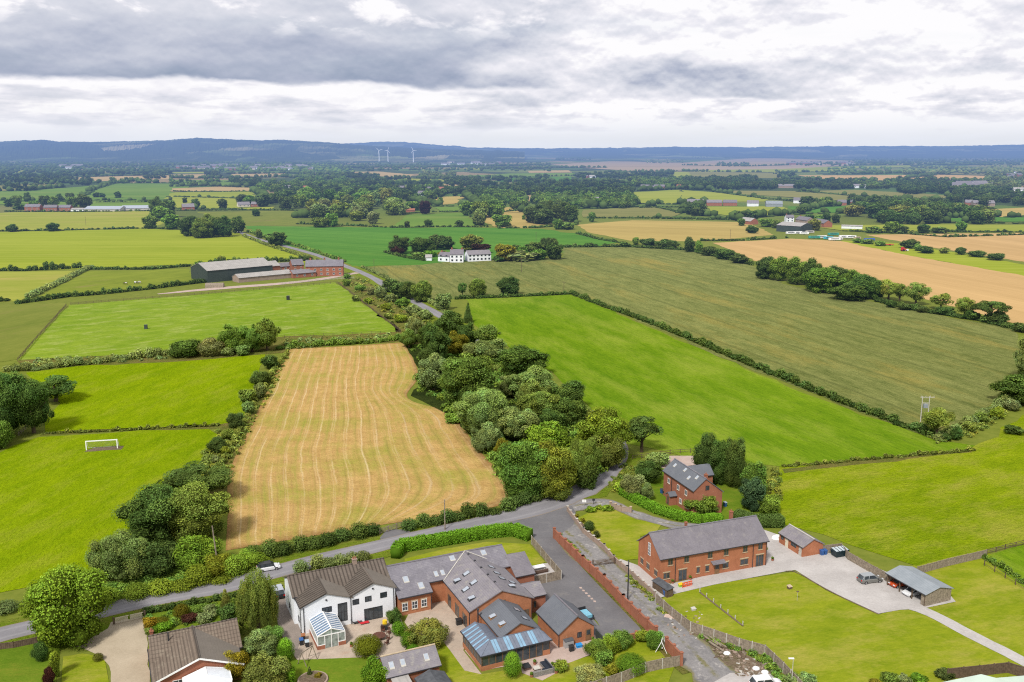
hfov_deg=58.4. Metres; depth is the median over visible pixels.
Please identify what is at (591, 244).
hedge
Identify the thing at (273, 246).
hedge
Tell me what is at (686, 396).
field
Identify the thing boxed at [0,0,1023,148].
sky
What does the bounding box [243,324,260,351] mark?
willow tree
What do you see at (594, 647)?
shrub
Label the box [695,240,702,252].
thorn bush
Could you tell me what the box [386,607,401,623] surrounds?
bay tree
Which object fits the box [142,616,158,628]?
shrub
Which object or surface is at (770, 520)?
hedge
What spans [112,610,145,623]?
driveway gate
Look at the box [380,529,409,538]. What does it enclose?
gateway
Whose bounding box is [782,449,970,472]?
field edge
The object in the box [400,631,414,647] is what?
box ball
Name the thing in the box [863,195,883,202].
broadleaf tree
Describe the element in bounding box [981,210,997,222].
oak tree
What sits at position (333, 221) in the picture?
broadleaf tree
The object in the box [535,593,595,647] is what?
garage
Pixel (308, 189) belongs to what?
broadleaf tree
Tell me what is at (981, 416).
thorn bush
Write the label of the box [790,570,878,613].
yard edging
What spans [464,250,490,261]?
white barn house
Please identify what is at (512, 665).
clipped conifer
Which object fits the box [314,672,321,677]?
shrub
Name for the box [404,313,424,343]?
sallow tree
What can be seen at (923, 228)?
broadleaf tree
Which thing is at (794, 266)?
oak tree
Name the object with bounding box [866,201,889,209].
oak tree
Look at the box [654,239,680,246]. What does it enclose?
thorn bush
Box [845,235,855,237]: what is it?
caravan
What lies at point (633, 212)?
field
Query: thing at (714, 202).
house
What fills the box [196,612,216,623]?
shrub
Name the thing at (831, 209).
field
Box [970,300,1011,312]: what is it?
oak tree
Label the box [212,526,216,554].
telegraph pole
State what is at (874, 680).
shrub
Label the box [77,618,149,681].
gravel drive
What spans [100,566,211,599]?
undergrowth
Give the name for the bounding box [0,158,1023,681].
ground
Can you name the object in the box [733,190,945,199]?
field
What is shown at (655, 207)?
hedge
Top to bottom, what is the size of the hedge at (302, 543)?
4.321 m
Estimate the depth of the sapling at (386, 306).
443.48 m
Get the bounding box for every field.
[0,183,54,190]
[0,183,188,205]
[0,211,163,229]
[0,228,304,270]
[0,271,72,301]
[0,303,65,361]
[0,429,216,591]
[18,282,400,359]
[26,354,264,431]
[42,269,192,295]
[75,174,205,180]
[164,192,255,208]
[170,180,230,185]
[170,187,248,191]
[172,172,203,172]
[197,210,300,225]
[226,342,507,549]
[232,173,284,175]
[240,207,273,208]
[245,226,619,266]
[354,171,411,176]
[370,247,1021,437]
[392,178,443,181]
[394,213,476,227]
[434,207,459,212]
[436,196,463,204]
[466,294,974,465]
[473,173,575,178]
[485,212,563,227]
[495,177,570,181]
[504,207,518,212]
[528,170,569,172]
[552,158,853,170]
[578,220,772,240]
[582,207,679,216]
[634,190,688,203]
[662,572,1015,681]
[673,172,688,176]
[681,190,767,201]
[686,171,780,177]
[694,167,849,172]
[706,206,786,214]
[713,165,749,166]
[714,239,1023,322]
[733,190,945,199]
[770,415,1023,565]
[788,206,845,212]
[799,175,984,180]
[820,224,1023,230]
[842,240,1023,275]
[855,165,910,167]
[869,233,1023,261]
[912,549,1023,666]
[951,217,1023,221]
[975,164,1023,166]
[988,545,1023,586]
[994,208,1023,216]
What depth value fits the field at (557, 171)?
3310.45 m
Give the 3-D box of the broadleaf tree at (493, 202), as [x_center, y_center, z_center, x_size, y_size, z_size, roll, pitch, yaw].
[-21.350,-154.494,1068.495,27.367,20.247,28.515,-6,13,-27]
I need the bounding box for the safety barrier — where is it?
[682,580,691,587]
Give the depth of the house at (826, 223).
915.43 m
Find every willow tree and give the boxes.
[0,371,37,431]
[12,379,54,432]
[216,323,248,352]
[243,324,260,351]
[254,316,281,349]
[417,352,445,389]
[451,386,508,432]
[470,422,503,452]
[494,406,539,438]
[498,374,520,396]
[503,365,557,395]
[515,378,551,399]
[516,391,560,416]
[520,408,537,435]
[568,437,602,485]
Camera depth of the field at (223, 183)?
2186.39 m
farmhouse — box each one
[305,257,343,275]
[450,248,463,261]
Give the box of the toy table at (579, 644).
[575,642,582,647]
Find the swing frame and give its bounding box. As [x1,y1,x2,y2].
[297,645,317,666]
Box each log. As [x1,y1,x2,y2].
[703,635,717,644]
[709,641,723,651]
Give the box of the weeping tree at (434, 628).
[405,617,449,648]
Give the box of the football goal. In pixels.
[85,439,118,449]
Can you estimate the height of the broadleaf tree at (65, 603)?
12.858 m
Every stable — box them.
[279,262,289,269]
[290,269,315,277]
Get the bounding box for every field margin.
[41,424,218,434]
[207,359,278,494]
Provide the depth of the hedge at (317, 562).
169.79 m
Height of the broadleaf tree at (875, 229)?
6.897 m
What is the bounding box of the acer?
[181,611,197,622]
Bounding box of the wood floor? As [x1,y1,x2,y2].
[406,344,587,494]
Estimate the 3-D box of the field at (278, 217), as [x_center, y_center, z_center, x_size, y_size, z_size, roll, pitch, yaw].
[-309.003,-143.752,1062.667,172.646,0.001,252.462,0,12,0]
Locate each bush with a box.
[0,420,15,448]
[166,338,201,356]
[197,337,225,356]
[204,552,231,576]
[206,436,226,451]
[211,455,220,462]
[219,446,230,453]
[220,347,234,355]
[220,428,233,438]
[225,412,244,428]
[235,344,249,355]
[236,547,270,569]
[238,389,256,402]
[242,400,254,413]
[248,370,272,384]
[253,382,267,397]
[259,354,278,368]
[360,655,387,681]
[552,484,570,500]
[573,466,599,489]
[619,242,629,246]
[632,237,638,244]
[638,238,658,245]
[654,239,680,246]
[684,236,695,251]
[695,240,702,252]
[700,246,718,255]
[715,249,735,258]
[728,254,748,262]
[828,282,867,300]
[852,238,861,242]
[860,239,874,243]
[874,241,885,245]
[885,300,897,307]
[896,303,912,309]
[898,239,919,247]
[912,243,920,249]
[916,305,929,312]
[917,246,933,252]
[934,667,955,680]
[935,306,956,314]
[939,247,949,252]
[941,433,951,440]
[950,426,963,439]
[955,247,966,254]
[961,421,978,431]
[962,309,981,319]
[966,250,986,256]
[975,411,988,422]
[984,311,1010,322]
[986,253,1004,259]
[987,406,1005,417]
[1002,398,1020,410]
[1010,322,1023,331]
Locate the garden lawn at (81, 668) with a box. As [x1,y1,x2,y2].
[61,654,108,681]
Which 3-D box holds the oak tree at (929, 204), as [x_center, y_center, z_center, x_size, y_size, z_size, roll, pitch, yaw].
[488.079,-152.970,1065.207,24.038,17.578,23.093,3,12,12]
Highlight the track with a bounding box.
[559,522,738,681]
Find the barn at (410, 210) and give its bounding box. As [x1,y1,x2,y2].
[406,208,414,212]
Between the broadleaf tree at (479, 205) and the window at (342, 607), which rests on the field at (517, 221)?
the broadleaf tree at (479, 205)
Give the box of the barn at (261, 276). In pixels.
[232,269,290,282]
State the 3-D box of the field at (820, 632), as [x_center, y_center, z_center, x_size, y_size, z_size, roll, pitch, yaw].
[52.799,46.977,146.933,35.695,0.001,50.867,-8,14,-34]
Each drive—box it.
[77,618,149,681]
[159,272,357,293]
[569,498,695,527]
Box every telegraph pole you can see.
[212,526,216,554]
[444,499,445,529]
[627,560,628,598]
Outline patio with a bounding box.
[295,617,406,659]
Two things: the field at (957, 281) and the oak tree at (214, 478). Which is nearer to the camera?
the oak tree at (214, 478)
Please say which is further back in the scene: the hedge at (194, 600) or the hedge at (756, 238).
the hedge at (756, 238)
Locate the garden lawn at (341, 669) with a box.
[289,657,374,681]
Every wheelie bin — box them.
[299,637,303,645]
[305,639,308,647]
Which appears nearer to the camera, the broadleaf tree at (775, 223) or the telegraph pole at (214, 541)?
the telegraph pole at (214, 541)
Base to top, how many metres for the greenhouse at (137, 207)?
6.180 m
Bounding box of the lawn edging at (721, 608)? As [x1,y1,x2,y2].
[699,592,743,625]
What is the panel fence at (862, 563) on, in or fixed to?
on the ground at (872, 558)
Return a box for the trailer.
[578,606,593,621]
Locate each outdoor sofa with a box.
[533,658,554,677]
[534,568,547,574]
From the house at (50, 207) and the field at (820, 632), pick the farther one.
the house at (50, 207)
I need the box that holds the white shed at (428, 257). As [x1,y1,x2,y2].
[425,254,432,260]
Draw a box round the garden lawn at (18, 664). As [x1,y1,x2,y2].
[0,624,109,681]
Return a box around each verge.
[0,454,642,649]
[344,266,473,334]
[577,562,688,673]
[578,519,770,673]
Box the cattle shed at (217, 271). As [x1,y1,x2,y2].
[191,258,272,282]
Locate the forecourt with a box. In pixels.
[505,506,576,536]
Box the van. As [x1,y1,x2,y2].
[772,534,778,539]
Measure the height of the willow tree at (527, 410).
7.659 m
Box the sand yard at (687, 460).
[661,456,695,467]
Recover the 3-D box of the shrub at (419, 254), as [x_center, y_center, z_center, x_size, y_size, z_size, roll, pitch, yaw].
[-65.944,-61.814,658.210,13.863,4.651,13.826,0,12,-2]
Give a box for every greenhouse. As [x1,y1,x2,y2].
[84,206,124,210]
[122,205,149,210]
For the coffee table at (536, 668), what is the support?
on the ground at (872, 558)
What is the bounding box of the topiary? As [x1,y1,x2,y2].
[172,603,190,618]
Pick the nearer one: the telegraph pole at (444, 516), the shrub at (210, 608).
the shrub at (210, 608)
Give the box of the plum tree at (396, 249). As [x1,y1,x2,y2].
[390,246,404,253]
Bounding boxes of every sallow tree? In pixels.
[84,528,149,581]
[399,329,418,346]
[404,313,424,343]
[417,322,443,348]
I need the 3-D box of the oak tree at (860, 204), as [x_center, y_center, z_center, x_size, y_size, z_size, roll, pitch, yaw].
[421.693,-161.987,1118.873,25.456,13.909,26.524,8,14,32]
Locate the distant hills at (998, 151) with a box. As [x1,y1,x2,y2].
[344,141,1023,157]
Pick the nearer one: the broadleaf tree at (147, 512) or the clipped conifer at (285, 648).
the clipped conifer at (285, 648)
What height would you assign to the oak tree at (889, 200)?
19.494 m
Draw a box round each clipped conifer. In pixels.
[276,637,294,660]
[503,651,521,678]
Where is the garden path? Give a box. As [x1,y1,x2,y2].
[909,608,1023,665]
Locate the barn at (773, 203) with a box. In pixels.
[765,201,782,206]
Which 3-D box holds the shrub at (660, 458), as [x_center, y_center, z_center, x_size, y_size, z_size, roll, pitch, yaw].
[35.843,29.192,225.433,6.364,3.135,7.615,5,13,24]
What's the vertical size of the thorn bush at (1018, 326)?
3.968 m
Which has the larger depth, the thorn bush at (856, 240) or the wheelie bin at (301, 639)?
the thorn bush at (856, 240)
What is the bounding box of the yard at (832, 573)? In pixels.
[621,530,955,612]
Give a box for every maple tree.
[169,534,224,570]
[493,438,510,453]
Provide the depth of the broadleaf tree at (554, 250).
646.77 m
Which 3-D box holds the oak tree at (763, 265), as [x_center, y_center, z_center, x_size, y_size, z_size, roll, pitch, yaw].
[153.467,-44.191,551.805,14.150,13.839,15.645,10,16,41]
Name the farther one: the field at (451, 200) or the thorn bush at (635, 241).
the field at (451, 200)
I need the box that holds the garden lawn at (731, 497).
[642,468,777,519]
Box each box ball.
[92,652,103,661]
[390,621,406,636]
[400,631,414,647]
[407,644,418,648]
[583,520,594,530]
[592,530,599,536]
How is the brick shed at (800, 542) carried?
on the ground at (872, 558)
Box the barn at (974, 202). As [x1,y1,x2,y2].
[971,200,994,205]
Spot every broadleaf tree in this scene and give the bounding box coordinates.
[3,198,14,206]
[12,195,22,203]
[12,203,24,209]
[17,562,112,650]
[23,192,30,201]
[28,200,38,203]
[38,195,49,205]
[47,196,59,204]
[55,193,62,200]
[65,192,74,198]
[65,196,77,207]
[75,194,92,207]
[111,483,180,543]
[114,191,121,197]
[141,215,159,228]
[148,196,160,212]
[149,206,173,218]
[160,200,176,214]
[160,214,179,228]
[163,480,233,544]
[176,215,196,235]
[189,218,213,237]
[191,198,200,206]
[200,212,219,236]
[212,215,232,236]
[216,198,226,207]
[236,194,246,201]
[242,195,254,204]
[252,208,260,215]
[255,193,270,206]
[255,229,262,237]
[269,192,280,203]
[278,190,293,196]
[278,195,294,208]
[293,194,306,207]
[297,191,315,201]
[300,186,314,192]
[304,198,318,211]
[308,206,325,218]
[309,203,327,216]
[310,217,330,226]
[314,191,322,200]
[319,198,330,208]
[323,189,335,202]
[325,213,337,226]
[327,204,341,216]
[330,199,340,205]
[333,191,345,199]
[334,194,354,203]
[338,202,351,211]
[349,205,367,218]
[349,210,364,220]
[350,202,359,207]
[351,192,366,199]
[356,194,375,202]
[358,188,368,192]
[358,201,373,212]
[367,211,378,223]
[369,190,380,206]
[378,189,390,203]
[379,187,392,196]
[381,197,390,209]
[384,197,399,206]
[384,202,401,214]
[398,203,410,214]
[404,201,419,209]
[419,200,431,213]
[435,293,452,308]
[447,330,469,355]
[452,383,471,401]
[458,201,472,214]
[459,234,483,251]
[462,342,476,356]
[470,200,489,214]
[471,208,486,225]
[473,324,501,341]
[474,338,507,362]
[487,200,500,214]
[487,203,505,216]
[490,214,511,226]
[494,243,515,260]
[516,246,530,252]
[524,241,544,250]
[524,420,571,449]
[531,249,547,259]
[538,408,566,426]
[540,237,558,249]
[546,241,564,259]
[552,219,562,228]
[552,379,585,405]
[554,397,588,427]
[560,222,575,228]
[570,406,635,464]
[588,211,595,221]
[590,433,624,467]
[734,210,749,216]
[737,218,744,225]
[745,225,758,233]
[749,210,758,218]
[758,218,773,226]
[771,219,780,227]
[795,206,806,213]
[798,196,817,203]
[808,218,821,230]
[813,215,823,218]
[816,197,832,206]
[823,196,832,203]
[823,212,831,220]
[832,213,840,222]
[853,196,862,202]
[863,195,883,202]
[865,226,882,233]
[883,221,903,232]
[897,225,908,232]
[917,223,930,232]
[930,226,951,232]
[955,221,967,230]
[1012,336,1023,375]
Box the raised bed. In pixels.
[297,671,328,681]
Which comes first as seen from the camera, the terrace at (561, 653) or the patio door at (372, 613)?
the terrace at (561, 653)
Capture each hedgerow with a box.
[0,162,379,217]
[340,163,728,224]
[682,163,1023,223]
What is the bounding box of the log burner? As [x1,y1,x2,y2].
[455,617,461,625]
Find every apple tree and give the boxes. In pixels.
[634,630,646,641]
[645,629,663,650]
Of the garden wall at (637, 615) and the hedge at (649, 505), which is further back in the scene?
the hedge at (649, 505)
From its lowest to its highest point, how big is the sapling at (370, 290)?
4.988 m
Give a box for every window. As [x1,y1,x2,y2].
[322,606,331,611]
[338,602,347,621]
[352,599,358,604]
[365,596,371,601]
[380,591,386,597]
[401,601,408,611]
[411,599,417,609]
[421,597,427,607]
[648,542,650,555]
[663,571,669,579]
[668,559,672,565]
[684,556,689,562]
[696,566,699,573]
[705,564,709,571]
[707,552,712,558]
[722,560,728,568]
[723,549,728,556]
[740,557,748,565]
[742,546,747,552]
[758,543,762,549]
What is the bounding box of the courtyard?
[405,601,480,673]
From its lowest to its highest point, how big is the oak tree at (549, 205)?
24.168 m
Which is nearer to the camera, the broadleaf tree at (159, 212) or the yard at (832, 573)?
the yard at (832, 573)
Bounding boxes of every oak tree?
[6,224,17,231]
[39,375,76,401]
[45,222,59,230]
[155,460,235,492]
[231,215,245,232]
[265,231,286,245]
[382,279,398,291]
[387,235,409,252]
[390,282,403,297]
[398,281,414,298]
[408,237,435,254]
[410,280,432,301]
[417,347,435,360]
[423,324,451,357]
[424,219,432,225]
[428,234,443,249]
[434,310,464,335]
[436,235,455,249]
[436,352,497,403]
[454,220,463,225]
[457,322,477,342]
[468,278,486,295]
[493,344,550,375]
[496,276,519,293]
[523,204,547,221]
[530,209,555,223]
[540,200,555,216]
[552,201,570,221]
[564,205,579,221]
[625,416,663,452]
[754,256,773,278]
[766,256,787,280]
[785,256,806,283]
[801,267,842,293]
[802,257,822,284]
[829,265,849,286]
[835,269,866,284]
[843,205,864,216]
[849,203,867,213]
[849,274,876,297]
[856,201,869,213]
[865,202,887,217]
[865,280,884,299]
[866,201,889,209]
[872,209,894,221]
[880,212,888,222]
[885,210,903,223]
[886,197,899,209]
[888,204,909,212]
[890,200,901,206]
[900,212,905,222]
[901,198,918,205]
[901,201,913,205]
[903,207,918,221]
[904,212,924,223]
[905,197,921,205]
[913,205,928,219]
[920,200,933,204]
[921,210,942,223]
[923,202,941,207]
[923,207,942,213]
[930,204,954,216]
[932,200,950,210]
[944,203,956,210]
[955,204,968,212]
[962,206,983,215]
[969,210,986,224]
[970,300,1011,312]
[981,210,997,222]
[988,374,1023,404]
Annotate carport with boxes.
[885,565,953,605]
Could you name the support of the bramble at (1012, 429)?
on the field at (919, 511)
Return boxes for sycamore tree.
[493,441,549,497]
[536,438,577,498]
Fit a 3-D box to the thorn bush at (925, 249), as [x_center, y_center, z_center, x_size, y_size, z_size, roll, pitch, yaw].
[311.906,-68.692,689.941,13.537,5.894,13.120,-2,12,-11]
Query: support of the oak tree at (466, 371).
on the wood floor
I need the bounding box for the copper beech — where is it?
[470,243,490,249]
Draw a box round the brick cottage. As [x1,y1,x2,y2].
[289,259,303,269]
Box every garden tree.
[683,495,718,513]
[739,460,767,492]
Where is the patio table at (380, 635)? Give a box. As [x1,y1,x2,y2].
[373,632,385,639]
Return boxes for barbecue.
[381,619,387,629]
[568,644,574,651]
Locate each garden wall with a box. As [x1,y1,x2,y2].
[552,527,658,631]
[566,505,656,596]
[609,501,631,512]
[665,636,683,665]
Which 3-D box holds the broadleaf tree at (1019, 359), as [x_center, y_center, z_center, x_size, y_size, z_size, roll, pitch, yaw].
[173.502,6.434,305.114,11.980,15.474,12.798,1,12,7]
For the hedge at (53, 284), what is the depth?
529.08 m
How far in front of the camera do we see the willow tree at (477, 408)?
245.40 m
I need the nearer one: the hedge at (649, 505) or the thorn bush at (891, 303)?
the hedge at (649, 505)
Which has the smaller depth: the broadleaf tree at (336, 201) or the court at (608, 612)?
the court at (608, 612)
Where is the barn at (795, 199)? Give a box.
[793,197,800,202]
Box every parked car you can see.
[256,560,280,572]
[271,584,284,598]
[748,674,780,681]
[856,572,882,584]
[888,579,905,588]
[901,587,920,597]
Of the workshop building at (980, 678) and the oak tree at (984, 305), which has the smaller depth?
the workshop building at (980, 678)
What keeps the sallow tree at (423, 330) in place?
on the wood floor
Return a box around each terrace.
[465,635,594,668]
[520,655,567,679]
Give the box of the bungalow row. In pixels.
[841,225,862,228]
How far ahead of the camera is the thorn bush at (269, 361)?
323.54 m
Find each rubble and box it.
[667,611,702,638]
[712,645,746,659]
[735,658,772,676]
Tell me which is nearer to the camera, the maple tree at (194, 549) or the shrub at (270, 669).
the shrub at (270, 669)
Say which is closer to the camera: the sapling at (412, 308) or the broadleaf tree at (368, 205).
the sapling at (412, 308)
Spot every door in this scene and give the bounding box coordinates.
[364,606,382,620]
[448,594,450,607]
[455,602,458,617]
[462,611,466,626]
[585,628,590,640]
[678,568,686,580]
[714,564,719,573]
[755,553,763,566]
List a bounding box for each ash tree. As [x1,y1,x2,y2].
[457,282,466,294]
[876,279,899,299]
[888,283,909,301]
[905,282,931,303]
[922,407,955,433]
[930,293,953,306]
[955,297,975,314]
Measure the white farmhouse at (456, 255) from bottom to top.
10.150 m
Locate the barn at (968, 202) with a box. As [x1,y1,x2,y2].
[964,200,971,204]
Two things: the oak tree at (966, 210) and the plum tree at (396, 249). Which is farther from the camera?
the oak tree at (966, 210)
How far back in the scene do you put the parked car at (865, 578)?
163.88 m
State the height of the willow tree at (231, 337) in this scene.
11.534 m
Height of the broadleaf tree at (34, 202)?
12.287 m
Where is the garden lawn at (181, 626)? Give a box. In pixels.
[149,600,248,633]
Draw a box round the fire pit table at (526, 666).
[522,662,530,670]
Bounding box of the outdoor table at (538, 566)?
[532,564,545,570]
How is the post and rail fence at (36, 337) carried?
on the ground at (872, 558)
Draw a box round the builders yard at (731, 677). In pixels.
[715,673,773,681]
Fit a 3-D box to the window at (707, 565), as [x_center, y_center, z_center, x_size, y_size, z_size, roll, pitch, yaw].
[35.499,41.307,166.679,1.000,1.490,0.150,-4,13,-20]
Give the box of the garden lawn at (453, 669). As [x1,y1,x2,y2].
[438,639,673,681]
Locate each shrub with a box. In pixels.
[30,641,49,661]
[41,667,55,681]
[47,650,60,676]
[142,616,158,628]
[143,626,154,634]
[153,620,173,631]
[156,616,168,623]
[189,603,204,612]
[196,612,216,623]
[201,604,217,613]
[215,602,236,620]
[223,650,249,680]
[241,650,292,681]
[242,629,277,656]
[262,625,283,642]
[284,665,295,681]
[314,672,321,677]
[352,633,382,658]
[411,252,425,257]
[423,250,436,255]
[491,256,503,261]
[507,250,540,261]
[553,659,567,673]
[572,663,604,681]
[582,638,606,659]
[585,505,596,511]
[595,504,602,509]
[595,649,612,665]
[602,505,612,510]
[602,633,621,654]
[604,662,620,674]
[612,629,633,650]
[615,652,646,676]
[619,473,644,494]
[634,460,663,481]
[641,482,654,498]
[645,452,670,464]
[757,494,781,513]
[781,671,804,681]
[799,671,817,681]
[869,678,879,681]
[879,671,900,681]
[898,673,912,681]
[909,672,928,681]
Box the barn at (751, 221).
[743,217,757,224]
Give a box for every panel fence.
[0,636,37,648]
[531,535,561,583]
[593,655,679,681]
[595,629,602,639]
[655,593,801,681]
[823,543,886,580]
[917,549,986,572]
[947,661,1023,678]
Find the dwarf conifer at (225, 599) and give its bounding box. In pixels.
[219,589,231,607]
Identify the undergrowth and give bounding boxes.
[20,350,190,366]
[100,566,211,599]
[145,597,234,626]
[198,428,232,488]
[222,356,289,467]
[283,332,394,349]
[350,278,436,331]
[410,344,609,477]
[561,533,589,560]
[606,463,636,491]
[625,574,667,613]
[697,634,786,681]
[764,465,783,499]
[925,407,1007,443]
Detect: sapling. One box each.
[342,279,350,285]
[351,295,359,301]
[354,284,366,290]
[363,298,372,303]
[366,287,375,294]
[374,285,386,297]
[380,302,391,309]
[383,293,397,301]
[384,313,393,318]
[394,297,410,306]
[394,315,407,322]
[405,304,422,315]
[417,308,433,319]
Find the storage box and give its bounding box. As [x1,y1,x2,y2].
[563,637,573,648]
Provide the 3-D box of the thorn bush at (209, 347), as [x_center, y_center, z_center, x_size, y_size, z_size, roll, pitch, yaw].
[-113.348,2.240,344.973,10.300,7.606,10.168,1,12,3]
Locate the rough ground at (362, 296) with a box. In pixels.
[339,277,448,343]
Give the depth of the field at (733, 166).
4319.80 m
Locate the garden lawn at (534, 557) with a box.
[405,542,544,565]
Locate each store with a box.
[71,208,83,210]
[651,577,674,597]
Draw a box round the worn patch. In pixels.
[85,446,123,451]
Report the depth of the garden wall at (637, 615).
161.78 m
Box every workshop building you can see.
[945,674,1010,681]
[999,676,1023,681]
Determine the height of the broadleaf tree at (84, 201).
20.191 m
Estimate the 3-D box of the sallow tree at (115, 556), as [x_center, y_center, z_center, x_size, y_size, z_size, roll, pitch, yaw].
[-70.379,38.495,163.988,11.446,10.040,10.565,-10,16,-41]
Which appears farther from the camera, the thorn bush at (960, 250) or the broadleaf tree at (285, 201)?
the broadleaf tree at (285, 201)
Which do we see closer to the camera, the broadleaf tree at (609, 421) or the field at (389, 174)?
the broadleaf tree at (609, 421)
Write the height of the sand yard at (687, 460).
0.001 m
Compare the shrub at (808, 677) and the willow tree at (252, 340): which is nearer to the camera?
the shrub at (808, 677)
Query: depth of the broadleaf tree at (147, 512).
175.13 m
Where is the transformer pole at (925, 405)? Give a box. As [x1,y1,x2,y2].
[920,396,934,421]
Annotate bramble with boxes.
[444,412,461,423]
[1003,424,1023,434]
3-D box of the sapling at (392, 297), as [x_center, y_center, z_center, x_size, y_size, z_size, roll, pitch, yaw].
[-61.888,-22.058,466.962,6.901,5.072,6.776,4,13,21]
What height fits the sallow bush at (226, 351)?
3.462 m
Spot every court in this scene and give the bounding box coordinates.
[533,536,640,635]
[537,597,603,635]
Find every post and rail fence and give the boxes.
[17,304,65,360]
[70,281,335,303]
[276,330,399,337]
[282,277,352,283]
[337,281,399,329]
[632,448,690,457]
[984,560,1023,587]
[987,540,1023,552]
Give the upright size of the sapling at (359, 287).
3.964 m
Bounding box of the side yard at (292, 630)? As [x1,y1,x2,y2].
[276,589,300,649]
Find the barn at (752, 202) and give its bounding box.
[747,200,758,205]
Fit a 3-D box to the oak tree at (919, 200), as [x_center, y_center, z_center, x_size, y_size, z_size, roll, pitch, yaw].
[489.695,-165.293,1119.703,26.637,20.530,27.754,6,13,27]
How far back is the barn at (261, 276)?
545.55 m
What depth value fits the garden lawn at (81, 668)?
136.86 m
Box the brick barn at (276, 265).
[268,260,280,270]
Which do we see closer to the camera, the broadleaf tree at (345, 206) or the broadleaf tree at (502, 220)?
the broadleaf tree at (502, 220)
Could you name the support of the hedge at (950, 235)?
on the ground at (872, 558)
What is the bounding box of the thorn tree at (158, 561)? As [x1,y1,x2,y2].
[135,540,179,577]
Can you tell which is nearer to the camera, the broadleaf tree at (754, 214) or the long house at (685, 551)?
the long house at (685, 551)
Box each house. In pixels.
[24,203,42,210]
[43,205,57,210]
[58,205,72,210]
[181,203,194,209]
[237,202,249,206]
[251,202,259,206]
[283,556,397,649]
[386,544,552,670]
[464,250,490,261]
[637,509,769,582]
[662,458,723,512]
[706,200,721,205]
[723,200,736,205]
[778,184,793,187]
[784,214,793,221]
[795,215,812,222]
[817,218,831,226]
[837,200,846,205]
[952,182,977,185]
[1013,187,1023,190]
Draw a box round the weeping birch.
[235,567,279,634]
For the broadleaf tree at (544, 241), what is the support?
on the field at (359, 246)
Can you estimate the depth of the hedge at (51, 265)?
591.65 m
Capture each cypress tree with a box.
[463,302,473,322]
[691,432,719,482]
[712,439,730,484]
[723,436,747,487]
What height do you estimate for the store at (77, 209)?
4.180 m
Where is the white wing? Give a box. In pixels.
[438,250,449,261]
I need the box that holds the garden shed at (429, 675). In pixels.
[414,669,451,681]
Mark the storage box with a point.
(567, 641)
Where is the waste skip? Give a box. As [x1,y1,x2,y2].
[830,545,849,557]
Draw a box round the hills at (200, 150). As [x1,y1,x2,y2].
[0,138,524,162]
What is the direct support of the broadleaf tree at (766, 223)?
on the ground at (872, 558)
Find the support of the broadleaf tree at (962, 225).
on the ground at (872, 558)
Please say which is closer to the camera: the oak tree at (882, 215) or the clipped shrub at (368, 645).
the clipped shrub at (368, 645)
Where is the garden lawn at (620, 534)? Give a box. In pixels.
[578,509,659,559]
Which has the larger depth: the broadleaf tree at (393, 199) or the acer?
the broadleaf tree at (393, 199)
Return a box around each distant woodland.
[0,159,346,195]
[338,156,683,208]
[678,156,1023,215]
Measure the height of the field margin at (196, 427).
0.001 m
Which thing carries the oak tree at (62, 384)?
on the ground at (872, 558)
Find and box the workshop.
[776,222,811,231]
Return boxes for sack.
[752,666,759,670]
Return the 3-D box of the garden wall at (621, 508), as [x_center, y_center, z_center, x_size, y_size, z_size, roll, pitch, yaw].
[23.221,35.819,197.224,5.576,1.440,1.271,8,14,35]
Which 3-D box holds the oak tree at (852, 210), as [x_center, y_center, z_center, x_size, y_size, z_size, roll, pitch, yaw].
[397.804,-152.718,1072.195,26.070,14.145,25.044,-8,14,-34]
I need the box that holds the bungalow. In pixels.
[147,618,243,681]
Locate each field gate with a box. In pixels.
[379,520,404,533]
[592,557,614,564]
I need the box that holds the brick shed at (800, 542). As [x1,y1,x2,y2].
[778,524,824,556]
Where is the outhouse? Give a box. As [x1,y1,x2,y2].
[376,643,441,681]
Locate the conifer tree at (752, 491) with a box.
[738,476,766,511]
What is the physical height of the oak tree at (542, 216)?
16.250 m
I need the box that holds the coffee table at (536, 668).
[533,665,540,670]
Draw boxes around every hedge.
[0,226,181,230]
[0,261,82,270]
[0,296,10,301]
[0,598,27,615]
[1,347,175,371]
[4,209,148,211]
[14,278,206,303]
[18,332,400,367]
[24,265,94,297]
[38,200,144,201]
[42,421,219,433]
[89,264,191,269]
[104,553,247,602]
[141,590,238,613]
[173,190,245,191]
[175,208,297,210]
[200,453,212,471]
[201,255,312,261]
[218,349,288,463]
[229,521,381,558]
[241,233,322,259]
[246,230,346,261]
[275,333,400,349]
[292,550,370,572]
[296,221,482,227]
[361,265,446,312]
[383,249,425,260]
[390,522,532,558]
[400,491,542,531]
[404,210,461,213]
[454,289,571,299]
[490,363,593,422]
[497,222,569,228]
[563,242,754,264]
[569,290,935,436]
[575,231,625,242]
[587,216,732,219]
[613,481,641,492]
[618,487,723,523]
[639,205,677,207]
[653,206,682,213]
[700,235,788,240]
[725,193,792,201]
[733,508,785,527]
[781,445,975,466]
[796,190,848,194]
[842,229,1023,236]
[874,297,1014,327]
[906,229,1023,231]
[932,394,1009,441]
[981,553,1023,582]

